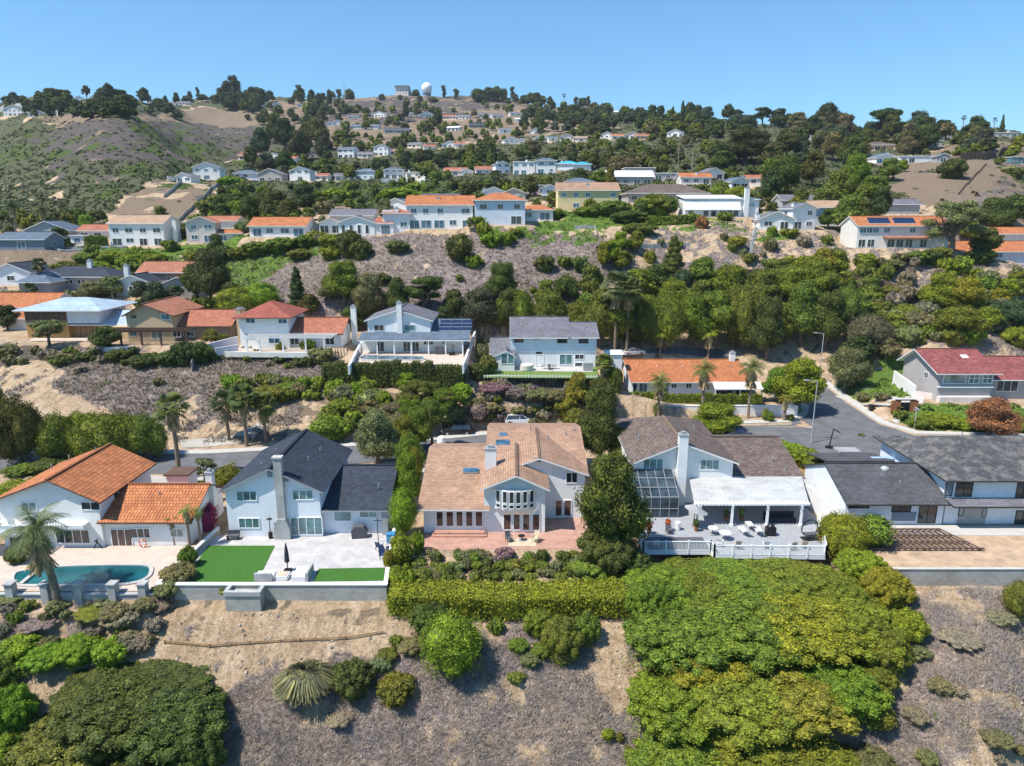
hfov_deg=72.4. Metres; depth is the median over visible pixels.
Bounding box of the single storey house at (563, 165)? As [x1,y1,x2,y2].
[556,160,575,170]
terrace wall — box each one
[98,345,135,351]
[207,336,238,355]
[225,351,313,357]
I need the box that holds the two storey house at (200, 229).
[183,216,243,242]
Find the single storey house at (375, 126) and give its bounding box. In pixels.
[364,124,380,128]
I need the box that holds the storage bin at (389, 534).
[386,531,395,542]
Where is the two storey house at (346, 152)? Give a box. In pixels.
[337,147,358,157]
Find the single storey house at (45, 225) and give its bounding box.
[22,220,79,237]
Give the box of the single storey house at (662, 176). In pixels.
[653,173,676,180]
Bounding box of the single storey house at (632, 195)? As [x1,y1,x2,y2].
[619,184,710,202]
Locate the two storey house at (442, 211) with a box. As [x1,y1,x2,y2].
[404,195,475,228]
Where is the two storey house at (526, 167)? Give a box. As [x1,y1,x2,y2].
[512,159,535,174]
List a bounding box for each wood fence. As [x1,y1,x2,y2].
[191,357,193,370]
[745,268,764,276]
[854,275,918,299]
[960,147,1007,159]
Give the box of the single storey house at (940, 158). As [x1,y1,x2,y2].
[931,153,951,162]
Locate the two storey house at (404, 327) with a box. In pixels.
[358,300,471,354]
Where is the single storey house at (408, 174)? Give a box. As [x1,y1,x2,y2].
[404,169,424,177]
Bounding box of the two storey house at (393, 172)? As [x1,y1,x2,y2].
[383,167,404,178]
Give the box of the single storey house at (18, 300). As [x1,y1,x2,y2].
[0,292,72,329]
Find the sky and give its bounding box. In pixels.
[0,0,1023,132]
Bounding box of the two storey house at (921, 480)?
[801,432,1023,524]
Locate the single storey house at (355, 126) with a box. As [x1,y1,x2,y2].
[350,124,363,128]
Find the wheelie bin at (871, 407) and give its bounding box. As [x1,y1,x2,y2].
[868,404,874,410]
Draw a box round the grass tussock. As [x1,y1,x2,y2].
[272,658,334,707]
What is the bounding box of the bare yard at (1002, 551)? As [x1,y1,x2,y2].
[866,527,1023,566]
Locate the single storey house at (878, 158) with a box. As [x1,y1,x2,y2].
[866,152,894,163]
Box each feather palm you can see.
[0,501,72,601]
[3,200,19,230]
[35,204,49,219]
[165,517,175,545]
[177,503,195,546]
[190,507,204,541]
[648,370,671,415]
[653,330,668,357]
[691,358,717,406]
[700,328,718,358]
[737,356,767,417]
[778,394,793,420]
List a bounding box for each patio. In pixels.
[30,337,87,340]
[194,533,389,581]
[422,518,586,549]
[515,367,592,371]
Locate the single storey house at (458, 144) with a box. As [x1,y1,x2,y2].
[454,142,465,147]
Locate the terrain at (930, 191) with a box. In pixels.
[0,95,1023,765]
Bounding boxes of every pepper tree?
[0,387,43,465]
[32,407,76,458]
[65,408,92,425]
[66,408,134,456]
[112,410,140,418]
[124,409,170,458]
[507,287,534,322]
[553,272,580,300]
[642,286,686,350]
[724,277,767,350]
[835,280,870,321]
[842,312,896,346]
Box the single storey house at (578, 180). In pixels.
[564,178,595,181]
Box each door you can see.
[74,326,92,336]
[503,514,510,529]
[513,514,519,529]
[522,514,529,529]
[532,513,539,529]
[536,354,543,365]
[555,500,561,515]
[564,500,571,515]
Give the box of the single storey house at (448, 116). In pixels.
[443,115,455,118]
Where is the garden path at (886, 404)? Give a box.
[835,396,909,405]
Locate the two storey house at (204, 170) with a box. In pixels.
[191,161,225,179]
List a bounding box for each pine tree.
[48,91,61,96]
[55,89,72,96]
[287,98,294,104]
[294,87,305,103]
[402,275,445,307]
[543,112,555,123]
[688,129,702,142]
[754,107,772,125]
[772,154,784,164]
[869,107,903,124]
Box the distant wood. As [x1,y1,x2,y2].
[0,85,1023,306]
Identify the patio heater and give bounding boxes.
[266,518,272,538]
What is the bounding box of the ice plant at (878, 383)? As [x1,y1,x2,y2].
[78,159,1023,436]
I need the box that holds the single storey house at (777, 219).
[751,211,796,229]
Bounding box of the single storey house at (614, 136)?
[610,134,624,139]
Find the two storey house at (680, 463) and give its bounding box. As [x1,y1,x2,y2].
[615,415,827,562]
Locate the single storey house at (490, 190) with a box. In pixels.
[480,186,504,194]
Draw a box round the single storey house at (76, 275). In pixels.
[49,259,133,289]
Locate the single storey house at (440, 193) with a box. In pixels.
[421,193,459,194]
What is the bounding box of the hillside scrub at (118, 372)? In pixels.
[0,220,1023,443]
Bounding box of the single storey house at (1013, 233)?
[992,227,1023,240]
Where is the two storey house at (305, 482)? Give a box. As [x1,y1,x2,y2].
[218,429,397,539]
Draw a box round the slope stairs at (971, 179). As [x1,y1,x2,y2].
[958,163,986,194]
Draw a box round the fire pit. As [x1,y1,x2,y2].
[276,571,289,580]
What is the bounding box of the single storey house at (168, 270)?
[135,261,194,280]
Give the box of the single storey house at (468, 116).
[455,114,471,118]
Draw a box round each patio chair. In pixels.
[7,520,17,527]
[375,542,383,547]
[378,546,385,556]
[505,530,512,542]
[532,530,539,541]
[665,523,672,534]
[716,537,723,544]
[733,541,741,549]
[763,541,770,548]
[801,540,808,548]
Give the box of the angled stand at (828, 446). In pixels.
[825,429,840,448]
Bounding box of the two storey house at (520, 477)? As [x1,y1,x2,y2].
[417,423,588,537]
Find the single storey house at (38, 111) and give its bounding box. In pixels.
[28,110,46,116]
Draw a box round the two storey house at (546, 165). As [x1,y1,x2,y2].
[535,158,557,173]
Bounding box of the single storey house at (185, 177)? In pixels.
[174,172,199,182]
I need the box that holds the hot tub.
[519,363,533,370]
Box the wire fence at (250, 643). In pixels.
[164,631,384,648]
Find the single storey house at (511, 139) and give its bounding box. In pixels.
[501,136,518,143]
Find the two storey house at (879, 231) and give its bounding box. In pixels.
[839,216,950,248]
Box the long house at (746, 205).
[676,186,761,216]
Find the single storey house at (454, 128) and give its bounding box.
[446,126,462,130]
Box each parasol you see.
[283,543,292,571]
[685,505,707,526]
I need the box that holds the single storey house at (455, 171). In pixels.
[443,167,468,175]
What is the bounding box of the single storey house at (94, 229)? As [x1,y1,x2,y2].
[75,224,109,239]
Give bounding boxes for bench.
[226,529,239,539]
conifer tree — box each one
[286,266,306,305]
[355,195,368,207]
[646,104,652,118]
[659,234,685,282]
[669,106,674,117]
[679,100,685,123]
[998,114,1004,131]
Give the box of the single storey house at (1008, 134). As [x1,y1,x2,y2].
[993,130,1019,137]
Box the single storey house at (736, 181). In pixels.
[723,175,750,187]
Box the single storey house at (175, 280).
[161,276,208,297]
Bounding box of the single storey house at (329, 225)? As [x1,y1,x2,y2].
[317,217,339,234]
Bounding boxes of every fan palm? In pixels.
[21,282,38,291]
[30,257,46,272]
[81,85,90,99]
[151,392,192,466]
[208,389,238,440]
[227,383,257,446]
[249,391,277,442]
[489,170,500,186]
[594,354,614,378]
[600,270,633,349]
[615,276,643,358]
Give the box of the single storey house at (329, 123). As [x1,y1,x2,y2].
[325,121,334,125]
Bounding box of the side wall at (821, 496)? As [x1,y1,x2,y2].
[808,484,839,513]
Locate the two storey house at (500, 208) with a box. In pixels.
[472,193,527,224]
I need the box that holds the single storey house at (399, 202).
[390,198,405,209]
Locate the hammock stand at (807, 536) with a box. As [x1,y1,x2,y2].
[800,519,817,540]
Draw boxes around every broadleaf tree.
[0,304,17,329]
[0,386,5,457]
[27,99,43,110]
[38,92,52,100]
[42,87,54,92]
[48,96,69,104]
[49,98,65,113]
[51,227,68,235]
[59,209,76,220]
[59,212,77,224]
[74,281,106,297]
[75,214,93,225]
[82,98,96,109]
[87,325,122,347]
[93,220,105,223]
[94,275,123,298]
[98,87,113,96]
[102,82,115,94]
[113,88,131,100]
[116,100,128,105]
[127,279,147,301]
[141,281,169,301]
[164,284,184,296]
[179,261,202,294]
[190,247,231,297]
[201,328,222,341]
[206,233,224,248]
[212,203,230,214]
[214,87,222,102]
[221,279,237,289]
[229,192,243,199]
[233,184,247,194]
[237,194,258,219]
[242,145,259,164]
[247,92,264,104]
[248,127,270,152]
[253,87,270,101]
[254,152,277,169]
[254,192,264,202]
[260,188,285,212]
[264,113,277,143]
[272,116,296,150]
[274,150,296,166]
[275,197,301,216]
[286,129,310,158]
[291,183,317,207]
[296,293,319,316]
[298,119,310,145]
[305,117,329,143]
[312,196,328,210]
[314,134,333,156]
[315,281,338,300]
[320,259,359,305]
[340,307,365,329]
[349,272,387,316]
[353,407,399,463]
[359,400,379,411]
[378,198,390,216]
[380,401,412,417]
[386,277,409,307]
[390,411,402,427]
[391,392,411,404]
[392,413,419,440]
[393,449,421,498]
[394,428,427,468]
[396,372,414,386]
[406,406,434,445]
[410,445,423,478]
[417,149,434,161]
[436,303,458,318]
[441,289,465,313]
[454,285,501,335]
[456,182,479,194]
[480,181,499,191]
[481,136,496,144]
[482,261,518,296]
[491,298,508,334]
[494,286,518,335]
[497,178,511,188]
[511,143,533,159]
[522,175,538,194]
[523,139,541,157]
[531,286,567,315]
[533,279,556,300]
[544,145,561,157]
[558,139,571,151]
[563,297,588,320]
[563,371,590,401]
[572,168,590,178]
[573,448,655,547]
[577,292,592,310]
[578,262,604,292]
[578,382,618,457]
[579,285,613,348]
[579,376,618,408]
[585,151,601,169]
[589,170,605,181]
[594,138,613,151]
[596,240,609,268]
[600,151,613,168]
[605,156,624,169]
[605,167,615,181]
[607,291,635,349]
[607,427,625,454]
[608,239,621,264]
[612,137,629,151]
[612,250,632,270]
[614,230,630,248]
[618,312,645,346]
[623,157,639,167]
[623,267,658,294]
[627,229,644,252]
[628,140,644,149]
[632,292,656,345]
[634,111,645,131]
[641,145,651,155]
[646,263,669,286]
[648,148,659,158]
[651,276,691,301]
[659,118,676,125]
[680,288,713,346]
[687,122,702,134]
[688,256,717,279]
[691,279,713,295]
[692,114,708,128]
[692,401,745,433]
[695,184,708,191]
[702,289,735,348]
[704,119,724,130]
[708,261,752,297]
[710,149,736,168]
[715,128,769,164]
[725,114,742,125]
[736,124,757,130]
[739,114,757,126]
[745,267,782,295]
[745,294,785,360]
[753,195,765,207]
[756,143,783,163]
[758,157,778,180]
[759,165,781,197]
[760,364,786,402]
[762,258,790,274]
[770,108,788,127]
[771,133,801,154]
[771,356,828,411]
[775,264,813,300]
[778,150,802,193]
[779,301,797,345]
[785,279,821,346]
[786,115,800,128]
[787,112,807,124]
[787,195,805,203]
[789,120,810,132]
[792,255,812,266]
[793,140,808,154]
[793,187,810,199]
[794,127,808,134]
[799,134,810,145]
[800,149,825,184]
[801,254,841,292]
[804,115,823,135]
[806,289,854,350]
[810,129,828,147]
[812,245,836,267]
[813,115,832,133]
[813,187,835,199]
[814,101,843,123]
[818,208,834,227]
[821,131,842,160]
[821,169,854,199]
[824,123,838,132]
[826,346,875,390]
[829,191,868,225]
[831,250,850,275]
[834,124,851,138]
[835,114,856,132]
[835,134,868,162]
[835,270,857,287]
[836,333,877,361]
[840,149,872,193]
[855,175,881,199]
[855,299,884,317]
[859,121,878,133]
[859,200,874,215]
[859,276,884,291]
[861,128,874,142]
[862,141,871,153]
[870,129,888,142]
[870,185,893,215]
[873,337,903,361]
[877,292,886,301]
[878,157,902,177]
[879,175,891,190]
[881,114,901,134]
[881,312,910,327]
[896,135,918,155]
[898,121,905,132]
[899,122,916,134]
[899,130,926,153]
[905,110,928,122]
[906,114,927,130]
[916,117,935,130]
[918,124,940,132]
[919,271,959,308]
[920,126,942,147]
[934,119,951,129]
[938,121,955,139]
[942,273,988,307]
[957,124,972,135]
[959,220,979,240]
[964,125,982,138]
[964,396,1023,435]
[966,115,987,125]
[967,227,1004,249]
[969,121,994,129]
[969,126,997,146]
[975,196,1023,226]
[978,306,1005,330]
[985,298,1002,308]
[988,287,1011,299]
[998,295,1023,327]
[1006,192,1023,226]
[1007,277,1023,298]
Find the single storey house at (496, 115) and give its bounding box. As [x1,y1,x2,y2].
[490,114,503,117]
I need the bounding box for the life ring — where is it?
[138,539,146,546]
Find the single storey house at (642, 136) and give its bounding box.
[633,134,648,139]
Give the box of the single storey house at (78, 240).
[68,235,88,245]
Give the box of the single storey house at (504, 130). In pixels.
[498,128,511,132]
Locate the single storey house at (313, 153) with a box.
[307,150,319,157]
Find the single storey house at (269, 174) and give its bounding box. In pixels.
[257,168,288,180]
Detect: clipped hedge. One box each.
[64,237,70,246]
[83,234,108,245]
[320,359,465,388]
[386,576,628,621]
[629,390,762,404]
[644,213,700,224]
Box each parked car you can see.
[441,422,472,434]
[505,413,533,422]
[622,347,644,355]
[720,429,752,433]
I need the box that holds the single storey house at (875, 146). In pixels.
[869,142,894,150]
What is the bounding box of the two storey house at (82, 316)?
[12,297,137,337]
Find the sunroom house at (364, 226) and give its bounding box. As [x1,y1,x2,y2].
[337,206,398,236]
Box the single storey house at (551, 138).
[547,136,557,141]
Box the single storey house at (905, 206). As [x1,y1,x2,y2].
[887,199,922,213]
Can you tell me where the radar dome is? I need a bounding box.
[422,82,431,96]
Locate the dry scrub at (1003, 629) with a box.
[0,566,1023,765]
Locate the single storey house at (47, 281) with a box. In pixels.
[12,271,69,291]
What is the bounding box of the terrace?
[231,347,330,351]
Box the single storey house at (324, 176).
[315,171,332,180]
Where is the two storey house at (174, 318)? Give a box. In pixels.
[109,295,245,345]
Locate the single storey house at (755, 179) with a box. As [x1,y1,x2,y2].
[744,174,762,185]
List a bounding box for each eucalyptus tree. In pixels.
[221,80,230,94]
[227,74,240,93]
[247,86,254,94]
[335,89,341,97]
[441,85,445,96]
[453,88,459,97]
[485,87,493,100]
[490,88,497,100]
[501,89,505,100]
[510,87,514,97]
[573,96,578,105]
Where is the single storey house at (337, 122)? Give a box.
[333,119,340,124]
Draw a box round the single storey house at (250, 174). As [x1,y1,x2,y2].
[233,170,258,180]
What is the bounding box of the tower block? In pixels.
[394,85,410,95]
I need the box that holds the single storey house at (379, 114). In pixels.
[371,111,389,116]
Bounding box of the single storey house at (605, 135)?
[600,131,611,139]
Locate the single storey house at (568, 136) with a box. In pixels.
[559,134,573,141]
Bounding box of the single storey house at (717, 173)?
[699,167,725,179]
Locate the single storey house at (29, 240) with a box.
[0,231,66,249]
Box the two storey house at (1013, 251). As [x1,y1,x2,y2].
[948,241,1023,264]
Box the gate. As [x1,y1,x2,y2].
[890,399,918,411]
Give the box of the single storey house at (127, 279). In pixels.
[116,264,167,295]
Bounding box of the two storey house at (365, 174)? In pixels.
[356,168,375,179]
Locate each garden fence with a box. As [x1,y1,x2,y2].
[484,375,597,377]
[640,242,689,248]
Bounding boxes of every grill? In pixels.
[351,524,367,538]
[435,347,443,353]
[583,362,592,370]
[764,523,776,535]
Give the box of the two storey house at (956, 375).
[896,348,1023,402]
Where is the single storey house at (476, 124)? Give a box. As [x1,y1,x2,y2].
[468,122,488,127]
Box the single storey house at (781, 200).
[771,194,813,209]
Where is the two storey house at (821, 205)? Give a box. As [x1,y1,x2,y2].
[806,200,838,225]
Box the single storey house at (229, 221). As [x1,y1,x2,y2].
[208,215,245,228]
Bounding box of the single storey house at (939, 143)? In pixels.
[929,140,943,146]
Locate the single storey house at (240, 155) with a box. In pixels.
[237,153,258,159]
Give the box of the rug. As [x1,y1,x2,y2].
[508,538,535,546]
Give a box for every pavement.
[29,431,486,453]
[742,402,809,423]
[825,381,1023,435]
[892,525,1023,535]
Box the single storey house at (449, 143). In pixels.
[442,140,454,147]
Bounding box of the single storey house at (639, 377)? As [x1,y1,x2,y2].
[622,350,763,394]
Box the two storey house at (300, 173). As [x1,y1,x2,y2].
[288,166,315,180]
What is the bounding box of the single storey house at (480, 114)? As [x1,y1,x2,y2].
[478,113,489,116]
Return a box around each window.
[6,276,14,280]
[9,536,19,546]
[17,242,25,248]
[20,502,37,511]
[25,312,31,319]
[32,312,38,319]
[38,312,45,319]
[45,312,52,319]
[52,312,58,319]
[55,529,90,543]
[59,312,65,319]
[74,238,80,242]
[80,501,100,509]
[110,529,132,545]
[112,228,118,232]
[112,238,121,244]
[124,228,132,232]
[126,238,133,242]
[129,332,136,335]
[130,528,150,537]
[139,228,145,232]
[139,238,147,244]
[151,332,163,338]
[152,228,160,232]
[154,238,161,244]
[161,314,169,319]
[169,528,183,536]
[172,332,180,336]
[183,331,193,335]
[191,235,197,239]
[203,225,211,228]
[204,235,210,241]
[221,235,226,240]
[236,490,256,500]
[238,518,259,528]
[245,319,254,322]
[253,228,261,235]
[266,228,272,232]
[268,335,279,343]
[278,319,286,323]
[280,228,288,232]
[290,517,322,534]
[291,338,298,344]
[292,490,313,499]
[293,228,303,235]
[320,225,328,232]
[325,336,334,344]
[332,225,338,232]
[333,512,351,520]
[357,225,361,233]
[359,512,377,517]
[365,225,368,233]
[374,325,383,330]
[375,341,384,350]
[381,225,389,233]
[400,222,406,226]
[403,341,410,350]
[404,325,414,330]
[410,220,419,227]
[411,208,416,213]
[412,341,418,350]
[421,220,431,227]
[423,208,428,213]
[423,341,433,344]
[434,220,444,227]
[436,511,443,526]
[437,208,442,213]
[446,511,453,526]
[449,220,456,224]
[456,511,462,526]
[461,208,469,213]
[462,220,470,227]
[465,511,472,526]
[475,511,482,526]
[480,204,486,208]
[496,490,500,502]
[497,204,502,208]
[501,353,507,363]
[502,491,506,503]
[508,353,513,363]
[509,492,513,503]
[511,216,521,223]
[514,204,519,208]
[514,339,523,342]
[516,492,520,503]
[523,491,527,503]
[525,212,531,216]
[529,490,533,502]
[540,212,549,219]
[557,339,566,342]
[559,354,571,364]
[566,472,577,482]
[575,354,583,358]
[575,362,582,366]
[578,339,587,342]
[632,383,636,392]
[639,383,647,392]
[643,458,663,467]
[655,175,661,180]
[686,383,691,387]
[699,459,719,469]
[703,179,708,184]
[703,210,708,216]
[710,210,716,216]
[714,390,731,394]
[717,174,721,179]
[733,210,738,216]
[735,390,748,394]
[764,221,772,225]
[780,221,788,228]
[794,221,801,228]
[806,221,811,225]
[848,506,869,507]
[858,239,865,246]
[860,228,866,232]
[866,228,872,232]
[867,239,874,246]
[873,228,878,232]
[883,228,889,232]
[887,239,894,246]
[891,506,911,511]
[896,239,903,246]
[905,239,912,246]
[908,158,914,162]
[909,228,915,232]
[917,506,937,522]
[919,239,927,246]
[923,371,928,378]
[940,157,945,162]
[942,375,966,383]
[954,483,973,496]
[968,375,980,383]
[981,375,993,383]
[995,381,1018,390]
[1014,510,1023,523]
[1015,483,1023,497]
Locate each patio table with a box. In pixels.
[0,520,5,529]
[518,534,524,540]
[708,525,717,534]
[719,530,730,539]
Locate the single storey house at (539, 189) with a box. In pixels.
[527,185,546,193]
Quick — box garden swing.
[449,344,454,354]
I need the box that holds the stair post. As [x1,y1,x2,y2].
[750,241,753,252]
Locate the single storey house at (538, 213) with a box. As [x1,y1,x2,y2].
[525,205,554,220]
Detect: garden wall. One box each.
[0,580,153,604]
[348,341,361,374]
[462,329,476,373]
[668,394,798,415]
[892,371,931,398]
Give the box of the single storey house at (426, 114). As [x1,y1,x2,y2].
[418,111,432,116]
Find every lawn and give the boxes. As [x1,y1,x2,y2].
[188,546,273,581]
[313,568,384,580]
[484,366,597,377]
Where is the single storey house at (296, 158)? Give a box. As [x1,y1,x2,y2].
[292,156,299,161]
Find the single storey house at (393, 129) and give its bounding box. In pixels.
[383,127,409,132]
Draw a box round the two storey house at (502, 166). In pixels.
[493,161,511,173]
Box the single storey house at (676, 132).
[666,129,683,136]
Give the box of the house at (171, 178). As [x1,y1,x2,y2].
[167,176,176,180]
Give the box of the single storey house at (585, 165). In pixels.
[571,162,592,170]
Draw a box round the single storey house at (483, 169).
[474,166,492,173]
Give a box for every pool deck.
[0,546,194,590]
[355,352,465,366]
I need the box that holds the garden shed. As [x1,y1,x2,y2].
[604,350,623,368]
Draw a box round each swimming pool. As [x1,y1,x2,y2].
[10,563,153,586]
[356,354,426,360]
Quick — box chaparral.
[0,95,1023,232]
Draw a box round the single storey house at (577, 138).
[574,135,587,141]
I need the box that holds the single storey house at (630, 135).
[625,131,637,139]
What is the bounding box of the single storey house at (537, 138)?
[532,134,546,141]
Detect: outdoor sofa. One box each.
[254,571,276,581]
[291,563,313,581]
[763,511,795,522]
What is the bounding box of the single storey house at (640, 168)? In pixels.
[622,167,655,172]
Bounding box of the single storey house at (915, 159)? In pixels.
[894,156,931,162]
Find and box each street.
[0,234,119,249]
[0,435,486,473]
[710,387,914,455]
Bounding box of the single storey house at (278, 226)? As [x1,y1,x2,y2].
[246,217,316,236]
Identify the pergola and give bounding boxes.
[868,528,984,550]
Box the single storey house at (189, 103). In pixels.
[168,101,192,105]
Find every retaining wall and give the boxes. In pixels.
[155,527,395,611]
[164,180,181,197]
[178,183,220,220]
[381,176,424,182]
[575,224,596,233]
[884,567,1023,585]
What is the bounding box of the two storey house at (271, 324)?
[231,300,357,351]
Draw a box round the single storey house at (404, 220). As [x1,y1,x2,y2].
[380,208,411,233]
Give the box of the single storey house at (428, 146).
[423,144,436,149]
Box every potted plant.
[693,518,699,530]
[723,509,729,521]
[739,508,744,520]
[817,526,821,539]
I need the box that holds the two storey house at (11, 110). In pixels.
[3,105,25,115]
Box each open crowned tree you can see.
[26,319,67,346]
[195,458,217,478]
[392,398,420,413]
[397,379,439,401]
[420,396,447,445]
[433,387,462,426]
[452,392,470,416]
[466,217,473,231]
[919,200,988,258]
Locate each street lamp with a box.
[804,380,817,442]
[813,332,823,372]
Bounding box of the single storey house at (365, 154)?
[356,151,374,157]
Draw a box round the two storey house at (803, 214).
[777,202,818,229]
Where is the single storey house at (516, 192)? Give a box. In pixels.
[502,187,527,201]
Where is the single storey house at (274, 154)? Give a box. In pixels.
[270,152,278,158]
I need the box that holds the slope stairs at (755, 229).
[748,227,757,252]
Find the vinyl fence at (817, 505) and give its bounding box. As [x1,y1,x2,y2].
[803,481,835,518]
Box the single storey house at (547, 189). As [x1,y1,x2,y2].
[540,184,554,195]
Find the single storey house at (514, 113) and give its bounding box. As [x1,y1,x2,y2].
[508,112,521,115]
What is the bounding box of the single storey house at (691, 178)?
[675,171,712,184]
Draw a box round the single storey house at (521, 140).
[516,138,524,143]
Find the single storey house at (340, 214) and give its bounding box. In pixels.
[328,208,379,220]
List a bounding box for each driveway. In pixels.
[151,475,203,482]
[384,462,425,479]
[640,347,740,357]
[876,396,924,422]
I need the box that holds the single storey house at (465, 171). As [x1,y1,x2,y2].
[460,168,473,175]
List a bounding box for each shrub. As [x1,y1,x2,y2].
[0,344,20,358]
[0,462,31,478]
[0,478,30,494]
[0,596,22,605]
[0,622,11,640]
[0,632,42,661]
[0,655,22,689]
[0,682,40,732]
[0,726,26,765]
[2,546,27,564]
[3,712,121,765]
[6,609,24,626]
[14,638,64,676]
[15,617,59,633]
[28,455,68,474]
[37,635,60,645]
[44,665,175,765]
[46,660,143,718]
[48,260,77,268]
[51,632,104,671]
[71,252,93,263]
[71,603,102,622]
[83,624,102,636]
[86,261,114,268]
[89,634,129,669]
[95,250,121,264]
[95,748,170,765]
[97,601,130,626]
[97,620,123,627]
[104,348,131,362]
[111,609,140,629]
[112,683,229,765]
[115,253,144,264]
[115,628,142,646]
[122,658,214,719]
[126,354,154,370]
[126,633,155,656]
[128,596,156,613]
[140,352,157,356]
[143,615,167,634]
[144,253,170,260]
[148,599,172,614]
[150,579,178,600]
[151,596,174,603]
[154,350,176,366]
[157,560,197,581]
[158,724,229,765]
[169,341,195,366]
[177,544,197,564]
[180,226,186,238]
[180,249,196,260]
[190,341,214,364]
[191,296,211,308]
[210,245,231,262]
[211,283,254,310]
[212,193,232,204]
[214,462,242,491]
[215,175,244,185]
[220,375,237,389]
[224,247,247,259]
[233,221,248,232]
[240,241,271,257]
[244,280,285,306]
[245,384,283,403]
[253,202,276,216]
[255,372,275,385]
[263,237,297,253]
[275,381,307,391]
[275,388,293,402]
[285,248,312,260]
[288,382,308,395]
[291,234,316,247]
[299,339,315,349]
[303,230,326,243]
[306,347,333,364]
[306,414,339,439]
[312,189,324,196]
[313,233,322,244]
[314,200,334,214]
[316,407,340,417]
[318,234,336,247]
[319,246,340,260]
[319,413,338,417]
[321,187,350,202]
[323,378,343,401]
[325,710,355,727]
[328,383,355,400]
[328,415,354,441]
[330,397,352,416]
[331,655,376,704]
[334,230,361,259]
[340,402,360,413]
[349,238,373,260]
[349,382,365,400]
[351,392,363,405]
[354,376,377,389]
[356,388,383,404]
[369,656,394,674]
[374,646,399,662]
[374,670,415,710]
[376,390,393,402]
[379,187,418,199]
[382,547,393,569]
[385,240,409,254]
[386,485,417,535]
[387,563,414,587]
[389,529,413,566]
[396,635,422,656]
[407,599,449,637]
[409,555,426,568]
[410,530,424,554]
[414,566,431,581]
[418,603,486,680]
[428,170,441,181]
[437,569,450,582]
[439,404,464,425]
[443,565,455,574]
[444,232,475,262]
[448,560,465,571]
[451,382,472,401]
[453,552,461,560]
[466,403,490,422]
[468,363,486,380]
[468,551,481,563]
[470,560,483,568]
[473,343,488,362]
[476,548,491,560]
[477,381,510,395]
[479,232,502,247]
[479,354,498,374]
[480,564,493,574]
[482,557,492,566]
[482,571,494,580]
[486,617,504,636]
[491,573,500,581]
[493,546,515,558]
[501,386,526,399]
[503,558,512,570]
[508,558,523,568]
[508,637,529,653]
[519,387,548,403]
[519,651,540,670]
[522,550,533,557]
[522,607,552,638]
[529,558,536,566]
[530,642,550,661]
[532,254,555,272]
[540,613,585,672]
[543,389,566,404]
[550,654,577,665]
[553,395,580,418]
[561,560,568,570]
[563,407,584,425]
[567,558,608,580]
[569,550,578,557]
[569,554,577,561]
[572,206,598,216]
[572,255,588,272]
[574,610,601,647]
[575,529,636,576]
[589,200,632,216]
[599,353,610,375]
[601,727,615,741]
[605,573,620,580]
[606,366,615,386]
[609,210,649,223]
[612,368,622,393]
[615,732,624,742]
[619,561,700,606]
[620,547,651,573]
[621,222,659,237]
[621,606,740,676]
[622,731,724,765]
[623,576,681,622]
[623,668,720,750]
[633,193,675,215]
[633,200,649,213]
[645,656,751,693]
[653,403,661,415]
[659,556,736,605]
[660,195,681,213]
[671,267,693,286]
[678,666,803,753]
[682,589,806,675]
[697,555,780,603]
[703,730,807,765]
[708,186,722,194]
[711,743,809,765]
[723,185,754,196]
[727,235,748,246]
[739,559,824,611]
[742,252,753,263]
[742,556,819,599]
[755,590,869,671]
[758,662,862,753]
[760,408,769,420]
[766,411,774,421]
[783,441,805,451]
[785,559,866,602]
[788,656,894,730]
[789,446,818,468]
[791,735,860,765]
[804,458,824,466]
[810,595,915,666]
[812,509,878,557]
[817,575,887,608]
[823,576,871,603]
[825,285,845,291]
[832,547,888,579]
[852,743,898,765]
[853,252,877,267]
[853,263,872,277]
[853,278,878,288]
[855,626,914,682]
[857,566,917,610]
[857,660,899,699]
[858,512,897,546]
[860,289,879,299]
[863,702,898,732]
[864,271,882,284]
[866,298,885,301]
[871,300,884,309]
[879,300,896,310]
[882,285,902,295]
[882,308,901,318]
[884,259,906,270]
[885,291,905,305]
[890,606,933,643]
[893,323,924,348]
[894,303,920,312]
[895,284,918,303]
[898,278,913,286]
[901,705,931,728]
[902,310,936,327]
[905,417,934,430]
[908,251,930,265]
[910,641,933,661]
[914,748,939,765]
[915,299,942,311]
[917,412,960,429]
[918,325,938,338]
[923,249,946,266]
[926,676,955,695]
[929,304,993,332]
[930,308,943,319]
[931,246,953,258]
[934,157,969,178]
[935,257,958,273]
[937,326,969,346]
[937,627,984,650]
[953,418,985,431]
[954,255,973,275]
[962,327,987,345]
[963,248,998,265]
[969,303,985,309]
[975,269,999,279]
[976,274,997,289]
[978,728,1016,750]
[983,607,1019,627]
[988,324,1009,333]
[997,578,1023,620]
[998,277,1022,296]
[998,326,1023,349]
[1005,322,1023,328]
[1008,270,1023,278]
[1018,422,1023,432]
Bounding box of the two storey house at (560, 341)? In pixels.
[489,316,599,370]
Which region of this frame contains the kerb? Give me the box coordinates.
[52,246,125,251]
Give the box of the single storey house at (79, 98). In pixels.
[73,96,84,100]
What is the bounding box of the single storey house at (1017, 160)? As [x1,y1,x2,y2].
[1005,157,1023,163]
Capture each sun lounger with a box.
[738,526,750,534]
[745,521,756,528]
[753,526,764,534]
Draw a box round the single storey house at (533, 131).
[529,128,542,133]
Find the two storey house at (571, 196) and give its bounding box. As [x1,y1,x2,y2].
[554,182,620,210]
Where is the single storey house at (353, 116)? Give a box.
[347,115,359,118]
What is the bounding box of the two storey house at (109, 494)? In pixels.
[0,443,223,557]
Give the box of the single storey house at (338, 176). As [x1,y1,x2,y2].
[333,173,354,180]
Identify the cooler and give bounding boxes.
[675,521,680,529]

